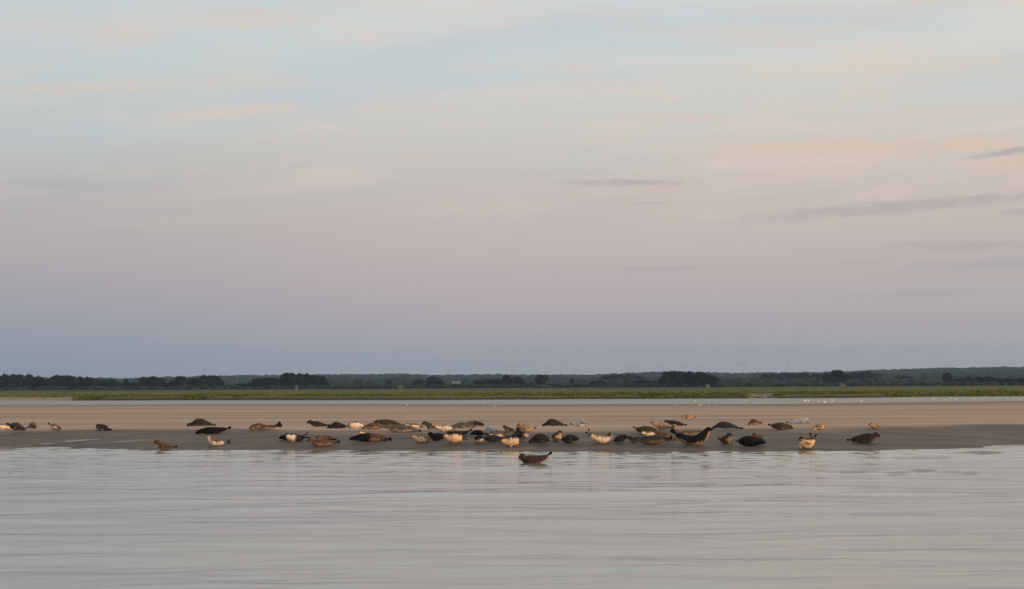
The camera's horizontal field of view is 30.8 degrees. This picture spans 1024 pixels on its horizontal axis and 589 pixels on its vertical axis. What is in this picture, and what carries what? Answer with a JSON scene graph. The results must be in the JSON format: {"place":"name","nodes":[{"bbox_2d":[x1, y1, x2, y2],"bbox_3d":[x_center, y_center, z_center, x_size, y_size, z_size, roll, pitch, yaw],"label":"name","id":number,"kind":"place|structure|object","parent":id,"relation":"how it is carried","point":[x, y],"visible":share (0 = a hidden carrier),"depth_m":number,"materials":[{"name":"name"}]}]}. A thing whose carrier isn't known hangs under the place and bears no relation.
{"place":"outdoors","nodes":[
{"label":"outdoors","id":0,"kind":"place"},
{"bbox_2d":[0,445,1023,588],"bbox_3d":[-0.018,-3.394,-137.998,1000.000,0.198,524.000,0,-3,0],"label":"water","id":1,"kind":"structure","parent":0,"point":[94,518],"depth_m":46.03,"materials":[{"name":"grey liquid"}]},
{"bbox_2d":[518,451,551,462],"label":"seal","id":2,"kind":"object","parent":1,"relation":"in","point":[524,458],"visible":0.99,"depth_m":79.41,"materials":[{"name":"fur"}]},
{"bbox_2d":[0,381,1023,451],"bbox_3d":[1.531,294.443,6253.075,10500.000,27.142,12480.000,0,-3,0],"label":"ground","id":3,"kind":"structure","parent":0,"point":[933,425],"depth_m":137.28,"materials":[{"name":"beige sand"}]},
{"bbox_2d":[0,373,15,387],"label":"tree","id":4,"kind":"object","parent":3,"relation":"on","point":[6,380],"visible":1,"depth_m":1014.74,"materials":[{"name":"green plant"}]},
{"bbox_2d":[9,373,21,386],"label":"tree","id":5,"kind":"object","parent":3,"relation":"on","point":[15,376],"visible":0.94,"depth_m":1018.24,"materials":[{"name":"green plant"}]},
{"bbox_2d":[6,422,25,429],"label":"seal","id":6,"kind":"object","parent":3,"relation":"on","point":[16,426],"visible":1,"depth_m":111.47,"materials":[{"name":"fur"}]},
{"bbox_2d":[17,374,27,386],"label":"tree","id":7,"kind":"object","parent":3,"relation":"on","point":[24,381],"visible":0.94,"depth_m":1021.26,"materials":[{"name":"green plant"}]},
{"bbox_2d":[25,374,33,386],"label":"tree","id":8,"kind":"object","parent":3,"relation":"on","point":[29,377],"visible":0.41,"depth_m":1045.73,"materials":[{"name":"green plant"}]},
{"bbox_2d":[29,375,46,387],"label":"tree","id":9,"kind":"object","parent":3,"relation":"on","point":[38,381],"visible":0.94,"depth_m":1024.35,"materials":[{"name":"green plant"}]},
{"bbox_2d":[48,422,60,429],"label":"seal","id":10,"kind":"object","parent":3,"relation":"on","point":[54,426],"visible":1,"depth_m":111.98,"materials":[{"name":"fur"}]},
{"bbox_2d":[49,375,63,386],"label":"tree","id":11,"kind":"object","parent":3,"relation":"on","point":[56,380],"visible":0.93,"depth_m":1016.02,"materials":[{"name":"green plant"}]},
{"bbox_2d":[65,375,79,387],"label":"tree","id":12,"kind":"object","parent":3,"relation":"on","point":[72,381],"visible":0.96,"depth_m":1017.55,"materials":[{"name":"green plant"}]},
{"bbox_2d":[82,377,92,385],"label":"tree","id":13,"kind":"object","parent":3,"relation":"on","point":[85,381],"visible":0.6,"depth_m":1052.37,"materials":[{"name":"green plant"}]},
{"bbox_2d":[88,378,99,385],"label":"tree","id":14,"kind":"object","parent":3,"relation":"on","point":[93,382],"visible":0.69,"depth_m":1036.64,"materials":[{"name":"green plant"}]},
{"bbox_2d":[96,424,111,430],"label":"seal","id":15,"kind":"object","parent":3,"relation":"on","point":[101,427],"visible":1,"depth_m":111.91,"materials":[{"name":"fur"}]},
{"bbox_2d":[139,376,164,386],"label":"tree","id":16,"kind":"object","parent":3,"relation":"on","point":[152,381],"visible":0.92,"depth_m":1036.04,"materials":[{"name":"green plant"}]},
{"bbox_2d":[153,439,177,449],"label":"seal","id":17,"kind":"object","parent":3,"relation":"on","point":[162,445],"visible":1,"depth_m":97.82,"materials":[{"name":"fur"}]},
{"bbox_2d":[169,376,186,386],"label":"tree","id":18,"kind":"object","parent":3,"relation":"on","point":[181,381],"visible":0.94,"depth_m":1037.42,"materials":[{"name":"green plant"}]},
{"bbox_2d":[186,419,215,425],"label":"seal","id":19,"kind":"object","parent":3,"relation":"on","point":[199,422],"visible":1,"depth_m":119.21,"materials":[{"name":"fur"}]},
{"bbox_2d":[196,378,207,386],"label":"tree","id":20,"kind":"object","parent":3,"relation":"on","point":[201,382],"visible":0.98,"depth_m":1012.47,"materials":[{"name":"green plant"}]},
{"bbox_2d":[205,375,212,386],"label":"tree","id":21,"kind":"object","parent":3,"relation":"on","point":[209,380],"visible":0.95,"depth_m":1017.53,"materials":[{"name":"green plant"}]},
{"bbox_2d":[195,426,230,433],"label":"seal","id":22,"kind":"object","parent":3,"relation":"on","point":[210,430],"visible":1,"depth_m":108.61,"materials":[{"name":"fur"}]},
{"bbox_2d":[212,375,221,385],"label":"tree","id":23,"kind":"object","parent":3,"relation":"on","point":[216,379],"visible":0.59,"depth_m":1049.39,"materials":[{"name":"green plant"}]},
{"bbox_2d":[205,434,230,445],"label":"seal","id":24,"kind":"object","parent":3,"relation":"on","point":[214,442],"visible":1,"depth_m":99.93,"materials":[{"name":"fur"}]},
{"bbox_2d":[252,378,265,386],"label":"tree","id":25,"kind":"object","parent":3,"relation":"on","point":[259,382],"visible":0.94,"depth_m":1013.45,"materials":[{"name":"green plant"}]},
{"bbox_2d":[249,422,281,429],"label":"seal","id":26,"kind":"object","parent":3,"relation":"on","point":[260,426],"visible":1,"depth_m":109.93,"materials":[{"name":"fur"}]},
{"bbox_2d":[265,377,280,385],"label":"tree","id":27,"kind":"object","parent":3,"relation":"on","point":[273,381],"visible":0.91,"depth_m":1015.41,"materials":[{"name":"green plant"}]},
{"bbox_2d":[280,373,290,386],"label":"tree","id":28,"kind":"object","parent":3,"relation":"on","point":[285,378],"visible":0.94,"depth_m":1026.48,"materials":[{"name":"green plant"}]},
{"bbox_2d":[285,432,309,441],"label":"seal","id":29,"kind":"object","parent":3,"relation":"on","point":[292,437],"visible":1,"depth_m":100.71,"materials":[{"name":"fur"}]},
{"bbox_2d":[291,372,305,385],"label":"tree","id":30,"kind":"object","parent":3,"relation":"on","point":[300,379],"visible":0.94,"depth_m":1019.38,"materials":[{"name":"green plant"}]},
{"bbox_2d":[304,373,312,385],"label":"tree","id":31,"kind":"object","parent":3,"relation":"on","point":[308,377],"visible":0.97,"depth_m":1023.35,"materials":[{"name":"green plant"}]},
{"bbox_2d":[310,374,321,386],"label":"tree","id":32,"kind":"object","parent":3,"relation":"on","point":[317,382],"visible":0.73,"depth_m":1044.30,"materials":[{"name":"green plant"}]},
{"bbox_2d":[307,420,329,426],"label":"seal","id":33,"kind":"object","parent":3,"relation":"on","point":[315,423],"visible":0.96,"depth_m":115.84,"materials":[{"name":"fur"}]},
{"bbox_2d":[306,438,339,445],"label":"seal","id":34,"kind":"object","parent":3,"relation":"on","point":[319,442],"visible":1,"depth_m":98.22,"materials":[{"name":"fur"}]},
{"bbox_2d":[319,376,329,385],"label":"tree","id":35,"kind":"object","parent":3,"relation":"on","point":[324,380],"visible":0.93,"depth_m":1048.16,"materials":[{"name":"green plant"}]},
{"bbox_2d":[315,435,336,439],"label":"seal","id":36,"kind":"object","parent":3,"relation":"on","point":[326,437],"visible":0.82,"depth_m":100.50,"materials":[{"name":"fur"}]},
{"bbox_2d":[327,422,347,428],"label":"seal","id":37,"kind":"object","parent":3,"relation":"on","point":[336,425],"visible":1,"depth_m":111.52,"materials":[{"name":"fur"}]},
{"bbox_2d":[347,421,364,427],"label":"seal","id":38,"kind":"object","parent":3,"relation":"on","point":[356,424],"visible":0.94,"depth_m":112.02,"materials":[{"name":"fur"}]},
{"bbox_2d":[349,433,391,440],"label":"seal","id":39,"kind":"object","parent":3,"relation":"on","point":[369,437],"visible":1,"depth_m":99.69,"materials":[{"name":"fur"}]},
{"bbox_2d":[362,423,384,429],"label":"seal","id":40,"kind":"object","parent":3,"relation":"on","point":[371,426],"visible":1,"depth_m":108.63,"materials":[{"name":"fur"}]},
{"bbox_2d":[374,419,403,425],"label":"seal","id":41,"kind":"object","parent":3,"relation":"on","point":[384,422],"visible":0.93,"depth_m":117.72,"materials":[{"name":"fur"}]},
{"bbox_2d":[384,425,420,431],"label":"seal","id":42,"kind":"object","parent":3,"relation":"on","point":[400,428],"visible":1,"depth_m":104.51,"materials":[{"name":"fur"}]},
{"bbox_2d":[404,423,422,427],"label":"seal","id":43,"kind":"object","parent":3,"relation":"on","point":[415,425],"visible":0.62,"depth_m":110.76,"materials":[{"name":"fur"}]},
{"bbox_2d":[411,434,430,441],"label":"seal","id":44,"kind":"object","parent":3,"relation":"on","point":[421,438],"visible":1,"depth_m":98.58,"materials":[{"name":"fur"}]},
{"bbox_2d":[422,421,434,429],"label":"seal","id":45,"kind":"object","parent":3,"relation":"on","point":[428,425],"visible":0.84,"depth_m":107.65,"materials":[{"name":"fur"}]},
{"bbox_2d":[426,376,440,385],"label":"tree","id":46,"kind":"object","parent":3,"relation":"on","point":[430,380],"visible":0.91,"depth_m":1037.14,"materials":[{"name":"green plant"}]},
{"bbox_2d":[428,432,443,440],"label":"seal","id":47,"kind":"object","parent":3,"relation":"on","point":[436,436],"visible":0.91,"depth_m":99.20,"materials":[{"name":"fur"}]},
{"bbox_2d":[434,425,455,430],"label":"seal","id":48,"kind":"object","parent":3,"relation":"on","point":[445,428],"visible":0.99,"depth_m":104.75,"materials":[{"name":"fur"}]},
{"bbox_2d":[443,433,467,442],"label":"seal","id":49,"kind":"object","parent":3,"relation":"on","point":[454,437],"visible":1,"depth_m":97.69,"materials":[{"name":"fur"}]},
{"bbox_2d":[446,428,471,434],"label":"seal","id":50,"kind":"object","parent":3,"relation":"on","point":[460,432],"visible":0.61,"depth_m":101.27,"materials":[{"name":"fur"}]},
{"bbox_2d":[451,422,475,427],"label":"seal","id":51,"kind":"object","parent":3,"relation":"on","point":[462,425],"visible":0.91,"depth_m":110.13,"materials":[{"name":"fur"}]},
{"bbox_2d":[466,421,483,425],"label":"seal","id":52,"kind":"object","parent":3,"relation":"on","point":[476,423],"visible":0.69,"depth_m":111.94,"materials":[{"name":"fur"}]},
{"bbox_2d":[470,430,485,434],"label":"seal","id":53,"kind":"object","parent":3,"relation":"on","point":[477,432],"visible":0.93,"depth_m":100.94,"materials":[{"name":"fur"}]},
{"bbox_2d":[475,435,482,441],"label":"seal","id":54,"kind":"object","parent":3,"relation":"on","point":[478,438],"visible":1,"depth_m":97.53,"materials":[{"name":"fur"}]},
{"bbox_2d":[485,425,496,433],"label":"seal","id":55,"kind":"object","parent":3,"relation":"on","point":[489,429],"visible":0.91,"depth_m":101.72,"materials":[{"name":"fur"}]},
{"bbox_2d":[483,435,501,441],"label":"seal","id":56,"kind":"object","parent":3,"relation":"on","point":[491,438],"visible":0.88,"depth_m":97.91,"materials":[{"name":"fur"}]},
{"bbox_2d":[503,430,515,436],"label":"seal","id":57,"kind":"object","parent":3,"relation":"on","point":[510,433],"visible":0.98,"depth_m":100.02,"materials":[{"name":"fur"}]},
{"bbox_2d":[502,375,516,384],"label":"tree","id":58,"kind":"object","parent":3,"relation":"on","point":[507,379],"visible":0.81,"depth_m":1036.73,"materials":[{"name":"green plant"}]},
{"bbox_2d":[0,388,1023,400],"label":"marsh grass","id":59,"kind":"structure","parent":3,"relation":"on","point":[891,392],"depth_m":385.94,"materials":[{"name":"green plant"}]},
{"bbox_2d":[0,381,1023,389],"bbox_3d":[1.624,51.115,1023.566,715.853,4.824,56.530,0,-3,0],"label":"thicket","id":60,"kind":"object","parent":3,"relation":"on","point":[556,385],"visible":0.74,"depth_m":1003.21,"materials":[{"name":"green plant"}]},
{"bbox_2d":[500,437,524,446],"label":"seal","id":61,"kind":"object","parent":3,"relation":"on","point":[511,441],"visible":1,"depth_m":95.39,"materials":[{"name":"fur"}]},
{"bbox_2d":[514,427,521,436],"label":"seal","id":62,"kind":"object","parent":3,"relation":"on","point":[518,432],"visible":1,"depth_m":99.62,"materials":[{"name":"fur"}]},
{"bbox_2d":[512,376,525,384],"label":"tree","id":63,"kind":"object","parent":3,"relation":"on","point":[519,381],"visible":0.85,"depth_m":1037.12,"materials":[{"name":"green plant"}]},
{"bbox_2d":[23,366,1023,384],"bbox_3d":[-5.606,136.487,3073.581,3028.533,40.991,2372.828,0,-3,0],"label":"hill woodland","id":64,"kind":"object","parent":3,"relation":"on","point":[1000,372],"visible":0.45,"depth_m":2790.40,"materials":[{"name":"green plant"}]},
{"bbox_2d":[516,423,536,431],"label":"seal","id":65,"kind":"object","parent":3,"relation":"on","point":[526,427],"visible":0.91,"depth_m":102.81,"materials":[{"name":"fur"}]},
{"bbox_2d":[528,433,550,443],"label":"seal","id":66,"kind":"object","parent":3,"relation":"on","point":[540,438],"visible":1,"depth_m":95.78,"materials":[{"name":"fur"}]},
{"bbox_2d":[534,374,548,384],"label":"tree","id":67,"kind":"object","parent":3,"relation":"on","point":[540,379],"visible":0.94,"depth_m":1035.92,"materials":[{"name":"green plant"}]},
{"bbox_2d":[542,419,566,425],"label":"seal","id":68,"kind":"object","parent":3,"relation":"on","point":[553,422],"visible":0.98,"depth_m":114.62,"materials":[{"name":"fur"}]},
{"bbox_2d":[551,430,561,440],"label":"seal","id":69,"kind":"object","parent":3,"relation":"on","point":[556,436],"visible":1,"depth_m":96.81,"materials":[{"name":"fur"}]},
{"bbox_2d":[561,434,578,442],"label":"seal","id":70,"kind":"object","parent":3,"relation":"on","point":[569,438],"visible":1,"depth_m":95.78,"materials":[{"name":"fur"}]},
{"bbox_2d":[122,376,1022,386],"bbox_3d":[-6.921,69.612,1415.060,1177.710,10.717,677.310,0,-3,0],"label":"scrub","id":71,"kind":"object","parent":3,"relation":"on","point":[877,379],"visible":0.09,"depth_m":1121.49,"materials":[{"name":"green plant"}]},
{"bbox_2d":[570,420,585,425],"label":"seal","id":72,"kind":"object","parent":3,"relation":"on","point":[580,423],"visible":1,"depth_m":113.11,"materials":[{"name":"fur"}]},
{"bbox_2d":[585,428,612,442],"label":"seal","id":73,"kind":"object","parent":3,"relation":"on","point":[600,438],"visible":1,"depth_m":95.39,"materials":[{"name":"fur"}]},
{"bbox_2d":[605,374,618,380],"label":"tree","id":74,"kind":"object","parent":3,"relation":"on","point":[613,376],"visible":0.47,"depth_m":1471.15,"materials":[{"name":"green plant"}]},
{"bbox_2d":[613,434,627,441],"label":"seal","id":75,"kind":"object","parent":3,"relation":"on","point":[620,438],"visible":1,"depth_m":95.14,"materials":[{"name":"fur"}]},
{"bbox_2d":[633,426,657,431],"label":"seal","id":76,"kind":"object","parent":3,"relation":"on","point":[645,428],"visible":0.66,"depth_m":100.43,"materials":[{"name":"fur"}]},
{"bbox_2d":[640,431,656,435],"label":"seal","id":77,"kind":"object","parent":3,"relation":"on","point":[648,433],"visible":0.98,"depth_m":98.95,"materials":[{"name":"fur"}]},
{"bbox_2d":[634,436,671,443],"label":"seal","id":78,"kind":"object","parent":3,"relation":"on","point":[653,439],"visible":1,"depth_m":94.60,"materials":[{"name":"fur"}]},
{"bbox_2d":[651,421,671,429],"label":"seal","id":79,"kind":"object","parent":3,"relation":"on","point":[661,425],"visible":1,"depth_m":103.03,"materials":[{"name":"fur"}]},
{"bbox_2d":[658,371,669,385],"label":"tree","id":80,"kind":"object","parent":3,"relation":"on","point":[664,378],"visible":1,"depth_m":963.34,"materials":[{"name":"green plant"}]},
{"bbox_2d":[663,420,686,425],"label":"seal","id":81,"kind":"object","parent":3,"relation":"on","point":[672,422],"visible":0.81,"depth_m":112.15,"materials":[{"name":"fur"}]},
{"bbox_2d":[668,371,682,386],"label":"tree","id":82,"kind":"object","parent":3,"relation":"on","point":[676,377],"visible":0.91,"depth_m":985.16,"materials":[{"name":"green plant"}]},
{"bbox_2d":[682,371,693,386],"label":"tree","id":83,"kind":"object","parent":3,"relation":"on","point":[687,376],"visible":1,"depth_m":962.20,"materials":[{"name":"green plant"}]},
{"bbox_2d":[682,414,695,418],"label":"seal","id":84,"kind":"object","parent":3,"relation":"on","point":[687,416],"visible":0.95,"depth_m":134.80,"materials":[{"name":"fur"}]},
{"bbox_2d":[679,430,701,434],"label":"seal","id":85,"kind":"object","parent":3,"relation":"on","point":[689,432],"visible":0.71,"depth_m":98.94,"materials":[{"name":"fur"}]},
{"bbox_2d":[670,427,712,444],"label":"seal","id":86,"kind":"object","parent":3,"relation":"on","point":[700,437],"visible":1,"depth_m":94.17,"materials":[{"name":"fur"}]},
{"bbox_2d":[691,372,703,385],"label":"tree","id":87,"kind":"object","parent":3,"relation":"on","point":[696,380],"visible":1,"depth_m":958.08,"materials":[{"name":"green plant"}]},
{"bbox_2d":[697,373,708,386],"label":"tree","id":88,"kind":"object","parent":3,"relation":"on","point":[704,379],"visible":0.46,"depth_m":981.61,"materials":[{"name":"green plant"}]},
{"bbox_2d":[705,374,720,386],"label":"tree","id":89,"kind":"object","parent":3,"relation":"on","point":[711,380],"visible":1,"depth_m":960.00,"materials":[{"name":"green plant"}]},
{"bbox_2d":[718,433,732,443],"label":"seal","id":90,"kind":"object","parent":3,"relation":"on","point":[726,439],"visible":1,"depth_m":94.78,"materials":[{"name":"fur"}]},
{"bbox_2d":[712,421,742,428],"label":"seal","id":91,"kind":"object","parent":3,"relation":"on","point":[723,424],"visible":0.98,"depth_m":105.04,"materials":[{"name":"fur"}]},
{"bbox_2d":[736,436,765,445],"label":"seal","id":92,"kind":"object","parent":3,"relation":"on","point":[749,440],"visible":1,"depth_m":93.57,"materials":[{"name":"fur"}]},
{"bbox_2d":[748,419,761,424],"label":"seal","id":93,"kind":"object","parent":3,"relation":"on","point":[753,422],"visible":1,"depth_m":115.03,"materials":[{"name":"fur"}]},
{"bbox_2d":[768,422,792,429],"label":"seal","id":94,"kind":"object","parent":3,"relation":"on","point":[780,426],"visible":1,"depth_m":102.93,"materials":[{"name":"fur"}]},
{"bbox_2d":[776,373,786,379],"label":"tree","id":95,"kind":"object","parent":3,"relation":"on","point":[781,376],"visible":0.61,"depth_m":1474.86,"materials":[{"name":"green plant"}]},
{"bbox_2d":[786,373,796,379],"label":"tree","id":96,"kind":"object","parent":3,"relation":"on","point":[789,376],"visible":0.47,"depth_m":1463.68,"materials":[{"name":"green plant"}]},
{"bbox_2d":[786,417,809,423],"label":"seal","id":97,"kind":"object","parent":3,"relation":"on","point":[801,420],"visible":1,"depth_m":118.32,"materials":[{"name":"fur"}]},
{"bbox_2d":[798,433,816,448],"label":"seal","id":98,"kind":"object","parent":3,"relation":"on","point":[807,443],"visible":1,"depth_m":92.19,"materials":[{"name":"fur"}]},
{"bbox_2d":[812,423,825,429],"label":"seal","id":99,"kind":"object","parent":3,"relation":"on","point":[819,426],"visible":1,"depth_m":102.34,"materials":[{"name":"fur"}]},
{"bbox_2d":[823,373,831,382],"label":"tree","id":100,"kind":"object","parent":3,"relation":"on","point":[827,377],"visible":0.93,"depth_m":1038.23,"materials":[{"name":"green plant"}]},
{"bbox_2d":[830,370,847,382],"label":"tree","id":101,"kind":"object","parent":3,"relation":"on","point":[838,375],"visible":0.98,"depth_m":1037.42,"materials":[{"name":"green plant"}]},
{"bbox_2d":[855,371,864,379],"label":"tree","id":102,"kind":"object","parent":3,"relation":"on","point":[860,375],"visible":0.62,"depth_m":1459.77,"materials":[{"name":"green plant"}]},
{"bbox_2d":[847,432,879,442],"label":"seal","id":103,"kind":"object","parent":3,"relation":"on","point":[866,438],"visible":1,"depth_m":95.29,"materials":[{"name":"fur"}]},
{"bbox_2d":[861,370,872,378],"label":"tree","id":104,"kind":"object","parent":3,"relation":"on","point":[868,374],"visible":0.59,"depth_m":1457.12,"materials":[{"name":"green plant"}]},
{"bbox_2d":[942,372,952,381],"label":"tree","id":105,"kind":"object","parent":3,"relation":"on","point":[947,377],"visible":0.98,"depth_m":1038.14,"materials":[{"name":"green plant"}]},
{"bbox_2d":[978,377,994,382],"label":"tree","id":106,"kind":"object","parent":3,"relation":"on","point":[986,379],"visible":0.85,"depth_m":1014.62,"materials":[{"name":"green plant"}]},
{"bbox_2d":[0,396,1023,404],"bbox_3d":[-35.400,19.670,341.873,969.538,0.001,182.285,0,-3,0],"label":"channel water","id":107,"kind":"structure","parent":0,"point":[734,401],"depth_m":318.45,"materials":[{"name":"grey liquid"}]},
{"bbox_2d":[0,0,1023,378],"label":"sky","id":108,"kind":"structure","parent":0,"point":[189,188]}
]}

